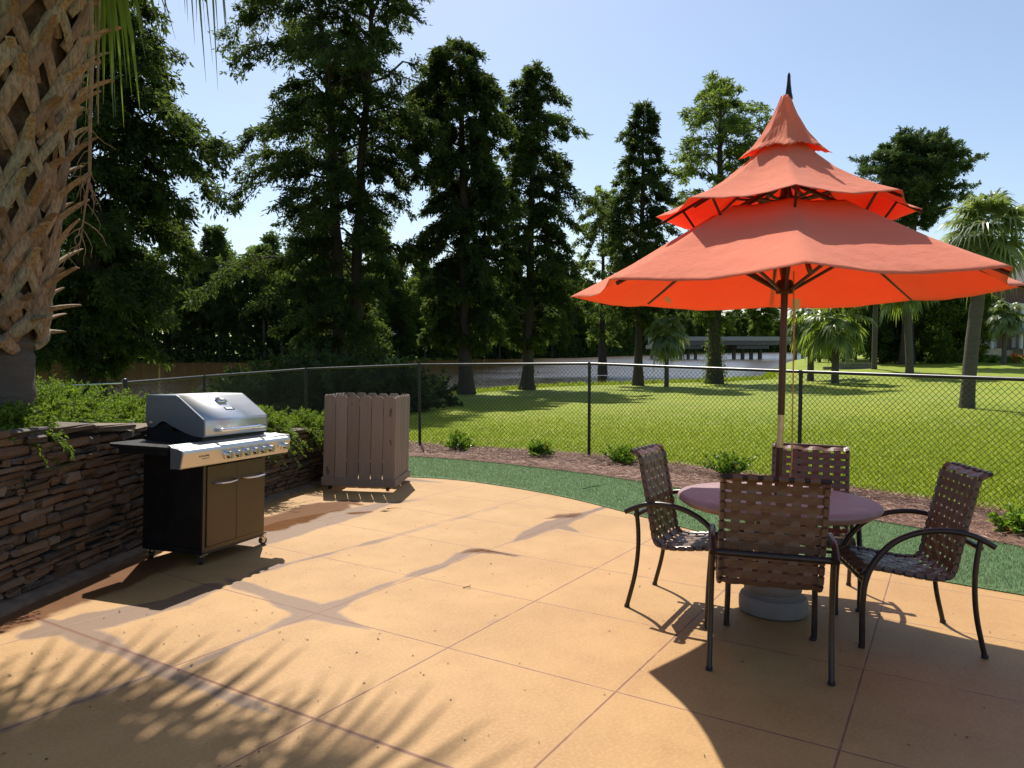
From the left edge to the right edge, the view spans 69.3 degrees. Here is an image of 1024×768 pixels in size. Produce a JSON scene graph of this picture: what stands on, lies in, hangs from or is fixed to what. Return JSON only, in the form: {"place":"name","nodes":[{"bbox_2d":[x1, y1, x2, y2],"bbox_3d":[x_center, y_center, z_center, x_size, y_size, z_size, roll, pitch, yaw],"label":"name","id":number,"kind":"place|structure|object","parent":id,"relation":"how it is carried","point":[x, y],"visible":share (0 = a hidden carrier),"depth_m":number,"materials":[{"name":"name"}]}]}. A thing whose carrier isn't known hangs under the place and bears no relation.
{"place":"outdoors","nodes":[
{"label":"outdoors","id":0,"kind":"place"},
{"bbox_2d":[35,352,804,405],"bbox_3d":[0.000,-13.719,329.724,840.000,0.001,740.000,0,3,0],"label":"river","id":1,"kind":"structure","parent":0,"point":[145,371],"depth_m":78.84,"materials":[{"name":"grey liquid"}]},
{"bbox_2d":[646,337,805,358],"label":"road bridge","id":2,"kind":"structure","parent":1,"relation":"on","point":[743,343],"depth_m":155.28,"materials":[{"name":"concrete"}]},
{"bbox_2d":[0,476,1023,767],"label":"patio","id":3,"kind":"structure","parent":0,"point":[552,646],"depth_m":3.83,"materials":[{"name":"concrete"}]},
{"bbox_2d":[110,393,289,563],"bbox_3d":[-2.336,0.701,5.679,0.728,1.240,1.256,2,1,18],"label":"gas grill","id":4,"kind":"object","parent":3,"relation":"on","point":[205,454],"visible":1,"depth_m":5.48,"materials":[{"name":"metal"}]},
{"bbox_2d":[205,462,238,546],"bbox_3d":[-2.150,0.893,5.538,0.075,0.592,0.321,2,1,18],"label":"door","id":5,"kind":"structure","parent":4,"relation":"in","point":[221,479],"depth_m":5.52,"materials":[{"name":"metal"}]},
{"bbox_2d":[236,457,265,537],"bbox_3d":[-2.050,0.891,5.849,0.075,0.592,0.326,2,1,18],"label":"door","id":6,"kind":"structure","parent":4,"relation":"in","point":[249,492],"depth_m":5.84,"materials":[{"name":"metal"}]},
{"bbox_2d":[321,393,409,490],"bbox_3d":[-1.794,0.693,9.249,0.898,1.133,0.957,2,1,3],"label":"bin enclosure","id":7,"kind":"object","parent":3,"relation":"on","point":[372,435],"visible":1,"depth_m":8.79,"materials":[{"name":"brown wood"}]},
{"bbox_2d":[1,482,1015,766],"bbox_3d":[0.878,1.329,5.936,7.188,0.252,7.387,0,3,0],"label":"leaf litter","id":8,"kind":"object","parent":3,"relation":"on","point":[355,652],"visible":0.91,"depth_m":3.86,"materials":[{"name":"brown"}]},
{"bbox_2d":[624,443,745,625],"bbox_3d":[1.150,0.926,4.822,0.679,1.006,0.621,2,1,28],"label":"patio chair","id":9,"kind":"object","parent":3,"relation":"on","point":[661,525],"visible":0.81,"depth_m":4.80,"materials":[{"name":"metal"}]},
{"bbox_2d":[704,473,839,686],"bbox_3d":[1.364,0.950,3.960,0.621,1.006,0.679,2,1,14],"label":"patio chair","id":10,"kind":"object","parent":3,"relation":"on","point":[791,570],"visible":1,"depth_m":3.74,"materials":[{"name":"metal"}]},
{"bbox_2d":[677,482,883,621],"bbox_3d":[1.665,1.077,4.699,1.224,0.735,1.224,1,1,0],"label":"round table","id":11,"kind":"object","parent":3,"relation":"on","point":[776,604],"visible":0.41,"depth_m":4.53,"materials":[{"name":"paint"}]},
{"bbox_2d":[571,73,1023,494],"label":"patio umbrella","id":12,"kind":"object","parent":11,"relation":"on","point":[784,217],"visible":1,"depth_m":4.25,"materials":[{"name":"fabric"}]},
{"bbox_2d":[771,442,862,611],"bbox_3d":[2.066,0.943,5.134,0.621,1.006,0.679,2,1,19],"label":"patio chair","id":13,"kind":"object","parent":3,"relation":"on","point":[837,479],"visible":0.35,"depth_m":5.32,"materials":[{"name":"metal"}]},
{"bbox_2d":[835,461,996,659],"bbox_3d":[2.321,0.967,4.331,0.679,1.006,0.621,2,1,10],"label":"patio chair","id":14,"kind":"object","parent":3,"relation":"on","point":[869,564],"visible":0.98,"depth_m":4.23,"materials":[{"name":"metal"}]},
{"bbox_2d":[44,349,1023,511],"bbox_3d":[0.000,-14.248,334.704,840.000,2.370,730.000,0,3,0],"label":"lawn","id":15,"kind":"structure","parent":0,"point":[997,369],"depth_m":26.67,"materials":[{"name":"green plant"}]},
{"bbox_2d":[33,0,244,403],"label":"cypress tree","id":16,"kind":"object","parent":15,"relation":"on","point":[119,272],"visible":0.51,"depth_m":20.64,"materials":[{"name":"green plant"}]},
{"bbox_2d":[129,284,149,359],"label":"forest tree","id":17,"kind":"object","parent":15,"relation":"on","point":[141,332],"visible":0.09,"depth_m":130.58,"materials":[{"name":"green plant"}]},
{"bbox_2d":[145,250,168,345],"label":"forest tree","id":18,"kind":"object","parent":15,"relation":"on","point":[150,254],"visible":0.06,"depth_m":136.23,"materials":[{"name":"green plant"}]},
{"bbox_2d":[149,280,179,353],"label":"forest tree","id":19,"kind":"object","parent":15,"relation":"on","point":[162,337],"visible":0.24,"depth_m":129.66,"materials":[{"name":"green plant"}]},
{"bbox_2d":[0,421,346,617],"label":"stone wall","id":20,"kind":"structure","parent":15,"relation":"on","point":[61,528],"depth_m":5.04,"materials":[{"name":"brown stone"}]},
{"bbox_2d":[153,220,197,356],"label":"forest tree","id":21,"kind":"object","parent":15,"relation":"on","point":[183,268],"visible":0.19,"depth_m":134.51,"materials":[{"name":"green plant"}]},
{"bbox_2d":[166,275,194,360],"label":"forest tree","id":22,"kind":"object","parent":15,"relation":"on","point":[184,324],"visible":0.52,"depth_m":129.80,"materials":[{"name":"green plant"}]},
{"bbox_2d":[175,261,209,353],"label":"forest tree","id":23,"kind":"object","parent":15,"relation":"on","point":[196,330],"visible":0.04,"depth_m":142.11,"materials":[{"name":"green plant"}]},
{"bbox_2d":[183,265,214,360],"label":"forest tree","id":24,"kind":"object","parent":15,"relation":"on","point":[200,318],"visible":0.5,"depth_m":130.59,"materials":[{"name":"green plant"}]},
{"bbox_2d":[191,223,228,353],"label":"forest tree","id":25,"kind":"object","parent":15,"relation":"on","point":[204,243],"visible":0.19,"depth_m":135.78,"materials":[{"name":"green plant"}]},
{"bbox_2d":[202,267,236,358],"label":"forest tree","id":26,"kind":"object","parent":15,"relation":"on","point":[219,310],"visible":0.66,"depth_m":130.26,"materials":[{"name":"green plant"}]},
{"bbox_2d":[201,224,239,351],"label":"forest tree","id":27,"kind":"object","parent":15,"relation":"on","point":[217,239],"visible":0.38,"depth_m":134.42,"materials":[{"name":"green plant"}]},
{"bbox_2d":[188,362,276,401],"bbox_3d":[-9.652,0.090,26.954,3.710,1.815,3.813,0,3,0],"label":"shrub","id":28,"kind":"object","parent":15,"relation":"on","point":[232,371],"visible":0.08,"depth_m":26.59,"materials":[{"name":"plant"}]},
{"bbox_2d":[224,239,240,350],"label":"forest tree","id":29,"kind":"object","parent":15,"relation":"on","point":[233,254],"visible":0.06,"depth_m":141.99,"materials":[{"name":"green plant"}]},
{"bbox_2d":[225,258,259,355],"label":"forest tree","id":30,"kind":"object","parent":15,"relation":"on","point":[242,326],"visible":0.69,"depth_m":132.63,"materials":[{"name":"green plant"}]},
{"bbox_2d":[231,244,287,354],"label":"forest tree","id":31,"kind":"object","parent":15,"relation":"on","point":[257,319],"visible":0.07,"depth_m":137.00,"materials":[{"name":"green plant"}]},
{"bbox_2d":[245,243,277,360],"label":"forest tree","id":32,"kind":"object","parent":15,"relation":"on","point":[264,314],"visible":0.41,"depth_m":132.25,"materials":[{"name":"green plant"}]},
{"bbox_2d":[209,348,326,413],"bbox_3d":[-7.424,-0.055,23.930,4.740,2.297,4.678,0,3,0],"label":"shrub","id":33,"kind":"object","parent":15,"relation":"on","point":[289,363],"visible":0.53,"depth_m":23.27,"materials":[{"name":"green plant"}]},
{"bbox_2d":[257,230,292,347],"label":"forest tree","id":34,"kind":"object","parent":15,"relation":"on","point":[270,239],"visible":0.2,"depth_m":137.67,"materials":[{"name":"green plant"}]},
{"bbox_2d":[267,274,293,352],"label":"forest tree","id":35,"kind":"object","parent":15,"relation":"on","point":[280,315],"visible":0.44,"depth_m":133.38,"materials":[{"name":"green plant"}]},
{"bbox_2d":[286,267,307,354],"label":"forest tree","id":36,"kind":"object","parent":15,"relation":"on","point":[298,329],"visible":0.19,"depth_m":136.48,"materials":[{"name":"green plant"}]},
{"bbox_2d":[267,339,364,373],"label":"shrub","id":37,"kind":"object","parent":15,"relation":"on","point":[317,357],"visible":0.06,"depth_m":28.69,"materials":[{"name":"plant"}]},
{"bbox_2d":[306,277,327,356],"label":"forest tree","id":38,"kind":"object","parent":15,"relation":"on","point":[312,302],"visible":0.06,"depth_m":138.17,"materials":[{"name":"green plant"}]},
{"bbox_2d":[181,0,481,363],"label":"cypress tree","id":39,"kind":"object","parent":15,"relation":"on","point":[354,53],"visible":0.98,"depth_m":32.64,"materials":[{"name":"green plant"}]},
{"bbox_2d":[269,349,416,415],"bbox_3d":[-4.979,-0.022,22.917,4.378,2.131,3.755,1,3,23],"label":"shrub","id":40,"kind":"object","parent":15,"relation":"on","point":[343,362],"visible":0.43,"depth_m":22.48,"materials":[{"name":"green plant"}]},
{"bbox_2d":[343,250,351,280],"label":"forest tree","id":41,"kind":"object","parent":15,"relation":"on","point":[347,274],"visible":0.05,"depth_m":147.72,"materials":[{"name":"green plant"}]},
{"bbox_2d":[326,343,430,376],"bbox_3d":[-5.413,-0.465,30.022,4.776,2.476,4.733,0,3,0],"label":"shrub","id":42,"kind":"object","parent":15,"relation":"on","point":[369,354],"visible":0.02,"depth_m":29.74,"materials":[{"name":"plant"}]},
{"bbox_2d":[363,225,396,320],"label":"forest tree","id":43,"kind":"object","parent":15,"relation":"on","point":[387,234],"visible":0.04,"depth_m":157.32,"materials":[{"name":"green plant"}]},
{"bbox_2d":[371,297,392,355],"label":"forest tree","id":44,"kind":"object","parent":15,"relation":"on","point":[381,307],"visible":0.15,"depth_m":148.66,"materials":[{"name":"green plant"}]},
{"bbox_2d":[370,235,403,320],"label":"forest tree","id":45,"kind":"object","parent":15,"relation":"on","point":[391,256],"visible":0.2,"depth_m":154.00,"materials":[{"name":"green plant"}]},
{"bbox_2d":[384,257,409,318],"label":"forest tree","id":46,"kind":"object","parent":15,"relation":"on","point":[402,272],"visible":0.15,"depth_m":157.40,"materials":[{"name":"green plant"}]},
{"bbox_2d":[390,286,409,357],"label":"forest tree","id":47,"kind":"object","parent":15,"relation":"on","point":[398,306],"visible":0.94,"depth_m":151.36,"materials":[{"name":"green plant"}]},
{"bbox_2d":[383,283,420,350],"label":"forest tree","id":48,"kind":"object","parent":15,"relation":"on","point":[405,291],"visible":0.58,"depth_m":152.77,"materials":[{"name":"green plant"}]},
{"bbox_2d":[353,356,451,412],"bbox_3d":[-3.674,0.087,23.853,3.606,1.962,3.661,2,3,30],"label":"shrub","id":49,"kind":"object","parent":15,"relation":"on","point":[428,401],"visible":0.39,"depth_m":23.58,"materials":[{"name":"green plant"}]},
{"bbox_2d":[390,276,433,357],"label":"forest tree","id":50,"kind":"object","parent":15,"relation":"on","point":[411,282],"visible":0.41,"depth_m":153.80,"materials":[{"name":"green plant"}]},
{"bbox_2d":[412,265,435,358],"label":"forest tree","id":51,"kind":"object","parent":15,"relation":"on","point":[422,277],"visible":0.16,"depth_m":156.48,"materials":[{"name":"green plant"}]},
{"bbox_2d":[60,302,800,361],"bbox_3d":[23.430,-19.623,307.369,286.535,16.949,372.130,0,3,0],"label":"bank undergrowth","id":52,"kind":"object","parent":15,"relation":"on","point":[233,344],"visible":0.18,"depth_m":136.77,"materials":[{"name":"green plant"}]},
{"bbox_2d":[424,373,462,406],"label":"shrub","id":53,"kind":"object","parent":15,"relation":"on","point":[451,398],"visible":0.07,"depth_m":26.58,"materials":[{"name":"plant"}]},
{"bbox_2d":[115,366,788,404],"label":"bank grass","id":54,"kind":"structure","parent":15,"relation":"on","point":[494,389],"depth_m":44.22,"materials":[{"name":"plant"}]},
{"bbox_2d":[392,34,530,394],"bbox_3d":[-2.387,-7.881,35.423,6.692,17.032,5.580,0,3,0],"label":"cypress tree","id":55,"kind":"object","parent":15,"relation":"on","point":[462,277],"visible":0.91,"depth_m":34.35,"materials":[{"name":"green plant"}]},
{"bbox_2d":[497,295,524,356],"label":"forest tree","id":56,"kind":"object","parent":15,"relation":"on","point":[510,350],"visible":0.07,"depth_m":169.31,"materials":[{"name":"green plant"}]},
{"bbox_2d":[63,362,1023,513],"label":"chain link fence","id":57,"kind":"object","parent":15,"relation":"on","point":[125,382],"visible":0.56,"depth_m":11.32,"materials":[{"name":"black metal"}]},
{"bbox_2d":[491,58,610,389],"bbox_3d":[1.290,-8.137,38.391,6.127,17.218,6.460,2,3,34],"label":"cypress tree","id":58,"kind":"object","parent":15,"relation":"on","point":[528,150],"visible":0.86,"depth_m":37.95,"materials":[{"name":"green plant"}]},
{"bbox_2d":[544,289,564,357],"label":"forest tree","id":59,"kind":"object","parent":15,"relation":"on","point":[558,312],"visible":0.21,"depth_m":180.29,"materials":[{"name":"green plant"}]},
{"bbox_2d":[548,309,571,355],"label":"forest tree","id":60,"kind":"object","parent":15,"relation":"on","point":[564,346],"visible":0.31,"depth_m":183.98,"materials":[{"name":"green plant"}]},
{"bbox_2d":[570,299,585,336],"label":"forest tree","id":61,"kind":"object","parent":15,"relation":"on","point":[580,321],"visible":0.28,"depth_m":195.15,"materials":[{"name":"green plant"}]},
{"bbox_2d":[569,318,594,356],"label":"forest tree","id":62,"kind":"object","parent":15,"relation":"on","point":[588,349],"visible":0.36,"depth_m":197.70,"materials":[{"name":"green plant"}]},
{"bbox_2d":[580,306,599,351],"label":"forest tree","id":63,"kind":"object","parent":15,"relation":"on","point":[586,308],"visible":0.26,"depth_m":199.70,"materials":[{"name":"green plant"}]},
{"bbox_2d":[570,183,629,374],"bbox_3d":[7.721,-8.983,63.637,6.127,16.436,5.094,0,3,0],"label":"bushy tree","id":64,"kind":"object","parent":15,"relation":"on","point":[602,273],"visible":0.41,"depth_m":63.63,"materials":[{"name":"green plant"}]},
{"bbox_2d":[616,323,625,350],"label":"forest tree","id":65,"kind":"object","parent":15,"relation":"on","point":[618,338],"visible":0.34,"depth_m":225.45,"materials":[{"name":"green plant"}]},
{"bbox_2d":[571,97,685,385],"bbox_3d":[6.926,-8.000,42.233,6.197,16.549,5.482,-1,3,-22],"label":"cypress tree","id":66,"kind":"object","parent":15,"relation":"on","point":[634,134],"visible":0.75,"depth_m":41.98,"materials":[{"name":"green plant"}]},
{"bbox_2d":[642,315,690,386],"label":"palm tree","id":67,"kind":"object","parent":15,"relation":"on","point":[666,347],"visible":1,"depth_m":40.55,"materials":[{"name":"green plant"}]},
{"bbox_2d":[686,318,695,336],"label":"forest tree","id":68,"kind":"object","parent":15,"relation":"on","point":[689,325],"visible":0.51,"depth_m":300.81,"materials":[{"name":"green plant"}]},
{"bbox_2d":[409,440,1023,547],"bbox_3d":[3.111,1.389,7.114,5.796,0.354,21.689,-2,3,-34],"label":"mulch bed","id":69,"kind":"object","parent":15,"relation":"on","point":[1011,542],"visible":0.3,"depth_m":10.72,"materials":[{"name":"brown plant"}]},
{"bbox_2d":[439,429,474,450],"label":"flowering shrub","id":70,"kind":"object","parent":69,"relation":"on","point":[461,442],"visible":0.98,"depth_m":13.11,"materials":[{"name":"green plant"}]},
{"bbox_2d":[525,438,555,457],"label":"flowering shrub","id":71,"kind":"object","parent":69,"relation":"on","point":[540,448],"visible":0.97,"depth_m":12.49,"materials":[{"name":"green plant"}]},
{"bbox_2d":[599,444,638,464],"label":"flowering shrub","id":72,"kind":"object","parent":69,"relation":"on","point":[623,455],"visible":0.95,"depth_m":11.79,"materials":[{"name":"green plant"}]},
{"bbox_2d":[694,449,758,473],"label":"flowering shrub","id":73,"kind":"object","parent":69,"relation":"on","point":[733,464],"visible":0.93,"depth_m":10.65,"materials":[{"name":"green plant"}]},
{"bbox_2d":[986,502,1023,536],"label":"flowering shrub","id":74,"kind":"object","parent":69,"relation":"on","point":[1012,522],"visible":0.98,"depth_m":7.15,"materials":[{"name":"green plant"}]},
{"bbox_2d":[662,70,774,383],"bbox_3d":[12.186,-9.079,44.052,7.575,18.486,6.715,-2,4,-39],"label":"cypress tree","id":75,"kind":"object","parent":15,"relation":"on","point":[711,95],"visible":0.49,"depth_m":43.58,"materials":[{"name":"green plant"}]},
{"bbox_2d":[743,307,779,336],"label":"bushy tree","id":76,"kind":"object","parent":15,"relation":"on","point":[763,320],"visible":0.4,"depth_m":174.07,"materials":[{"name":"green plant"}]},
{"bbox_2d":[787,308,843,380],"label":"palm tree","id":77,"kind":"object","parent":15,"relation":"on","point":[800,329],"visible":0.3,"depth_m":45.52,"materials":[{"name":"green plant"}]},
{"bbox_2d":[797,306,878,382],"bbox_3d":[17.915,-2.554,40.891,3.914,5.304,3.989,0,3,0],"label":"palm tree","id":78,"kind":"object","parent":15,"relation":"on","point":[834,337],"visible":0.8,"depth_m":40.46,"materials":[{"name":"green plant"}]},
{"bbox_2d":[823,363,870,369],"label":"wall","id":79,"kind":"structure","parent":15,"relation":"on","point":[842,366],"depth_m":51.85,"materials":[{"name":"concrete"}]},
{"bbox_2d":[871,304,877,368],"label":"palm tree","id":80,"kind":"object","parent":15,"relation":"on","point":[874,340],"visible":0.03,"depth_m":49.79,"materials":[{"name":"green plant"}]},
{"bbox_2d":[846,306,902,362],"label":"forest tree","id":81,"kind":"object","parent":15,"relation":"on","point":[863,310],"visible":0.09,"depth_m":59.91,"materials":[{"name":"green plant"}]},
{"bbox_2d":[860,304,900,363],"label":"forest tree","id":82,"kind":"object","parent":15,"relation":"on","point":[893,338],"visible":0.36,"depth_m":58.82,"materials":[{"name":"green plant"}]},
{"bbox_2d":[865,304,899,363],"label":"forest tree","id":83,"kind":"object","parent":15,"relation":"on","point":[884,353],"visible":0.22,"depth_m":58.80,"materials":[{"name":"green plant"}]},
{"bbox_2d":[867,300,939,373],"bbox_3d":[23.480,-4.375,44.712,4.575,7.887,4.285,0,3,0],"label":"palm tree","id":84,"kind":"object","parent":15,"relation":"on","point":[907,309],"visible":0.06,"depth_m":44.78,"materials":[{"name":"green plant"}]},
{"bbox_2d":[890,307,919,362],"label":"forest tree","id":85,"kind":"object","parent":15,"relation":"on","point":[898,324],"visible":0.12,"depth_m":59.59,"materials":[{"name":"green plant"}]},
{"bbox_2d":[894,301,937,352],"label":"forest tree","id":86,"kind":"object","parent":15,"relation":"on","point":[917,342],"visible":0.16,"depth_m":59.73,"materials":[{"name":"green plant"}]},
{"bbox_2d":[848,125,988,364],"bbox_3d":[30.987,-10.490,57.617,9.459,18.539,8.348,0,3,0],"label":"pine tree","id":87,"kind":"object","parent":15,"relation":"on","point":[915,167],"visible":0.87,"depth_m":55.88,"materials":[{"name":"green plant"}]},
{"bbox_2d":[916,305,937,360],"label":"forest tree","id":88,"kind":"object","parent":15,"relation":"on","point":[921,352],"visible":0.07,"depth_m":65.38,"materials":[{"name":"green plant"}]},
{"bbox_2d":[914,298,968,363],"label":"forest tree","id":89,"kind":"object","parent":15,"relation":"on","point":[939,349],"visible":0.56,"depth_m":58.21,"materials":[{"name":"green plant"}]},
{"bbox_2d":[928,297,988,361],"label":"forest tree","id":90,"kind":"object","parent":15,"relation":"on","point":[959,301],"visible":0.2,"depth_m":58.36,"materials":[{"name":"green plant"}]},
{"bbox_2d":[924,264,1023,361],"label":"apartment building","id":91,"kind":"structure","parent":15,"relation":"on","point":[1015,345],"depth_m":62.41,"materials":[{"name":"brick"}]},
{"bbox_2d":[949,293,1003,361],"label":"forest tree","id":92,"kind":"object","parent":15,"relation":"on","point":[989,297],"visible":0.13,"depth_m":59.80,"materials":[{"name":"green plant"}]},
{"bbox_2d":[935,187,1023,408],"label":"palm tree","id":93,"kind":"object","parent":15,"relation":"on","point":[975,220],"visible":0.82,"depth_m":22.14,"materials":[{"name":"green plant"}]},
{"bbox_2d":[984,354,1000,362],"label":"garden bush","id":94,"kind":"object","parent":15,"relation":"on","point":[995,358],"visible":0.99,"depth_m":56.70,"materials":[{"name":"green plant"}]},
{"bbox_2d":[986,299,1023,363],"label":"palm tree","id":95,"kind":"object","parent":15,"relation":"on","point":[1004,324],"visible":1,"depth_m":54.39,"materials":[{"name":"green plant"}]},
{"bbox_2d":[1007,353,1023,362],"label":"garden bush","id":96,"kind":"object","parent":15,"relation":"on","point":[1016,358],"visible":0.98,"depth_m":55.73,"materials":[{"name":"green plant"}]},
{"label":"planter soil","id":97,"kind":"structure","parent":15,"relation":"on","visible":0},
{"bbox_2d":[0,399,75,484],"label":"juniper shrub","id":98,"kind":"object","parent":97,"relation":"on","point":[15,415],"visible":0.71,"depth_m":4.78,"materials":[{"name":"green plant"}]},
{"bbox_2d":[35,373,110,422],"bbox_3d":[-3.726,0.170,5.572,1.239,0.502,1.282,0,3,0],"label":"juniper shrub","id":99,"kind":"object","parent":97,"relation":"on","point":[50,404],"visible":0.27,"depth_m":5.67,"materials":[{"name":"green plant"}]},
{"bbox_2d":[36,378,144,422],"bbox_3d":[-3.852,0.218,6.265,1.354,0.546,1.286,0,3,0],"label":"juniper shrub","id":100,"kind":"object","parent":97,"relation":"on","point":[95,397],"visible":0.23,"depth_m":6.36,"materials":[{"name":"green plant"}]},
{"bbox_2d":[0,0,228,416],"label":"palm tree","id":101,"kind":"object","parent":97,"relation":"on","point":[46,47],"visible":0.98,"depth_m":4.89,"materials":[{"name":"brown plant"}]},
{"bbox_2d":[91,388,171,422],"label":"juniper shrub","id":102,"kind":"object","parent":97,"relation":"on","point":[138,406],"visible":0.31,"depth_m":7.14,"materials":[{"name":"plant"}]},
{"bbox_2d":[257,404,320,467],"bbox_3d":[-2.859,0.554,8.002,1.362,0.714,1.517,0,3,0],"label":"juniper shrub","id":103,"kind":"object","parent":97,"relation":"on","point":[274,422],"visible":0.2,"depth_m":8.08,"materials":[{"name":"plant"}]},
{"bbox_2d":[273,406,335,453],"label":"juniper shrub","id":104,"kind":"object","parent":97,"relation":"on","point":[310,420],"visible":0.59,"depth_m":9.08,"materials":[{"name":"plant"}]},
{"bbox_2d":[61,0,1023,348],"label":"sky","id":105,"kind":"structure","parent":0,"point":[859,70],"materials":[{"name":"blue"}]},
{"bbox_2d":[358,456,1023,595],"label":"turf","id":106,"kind":"structure","parent":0,"point":[484,471],"depth_m":8.59,"materials":[{"name":"green plant"}]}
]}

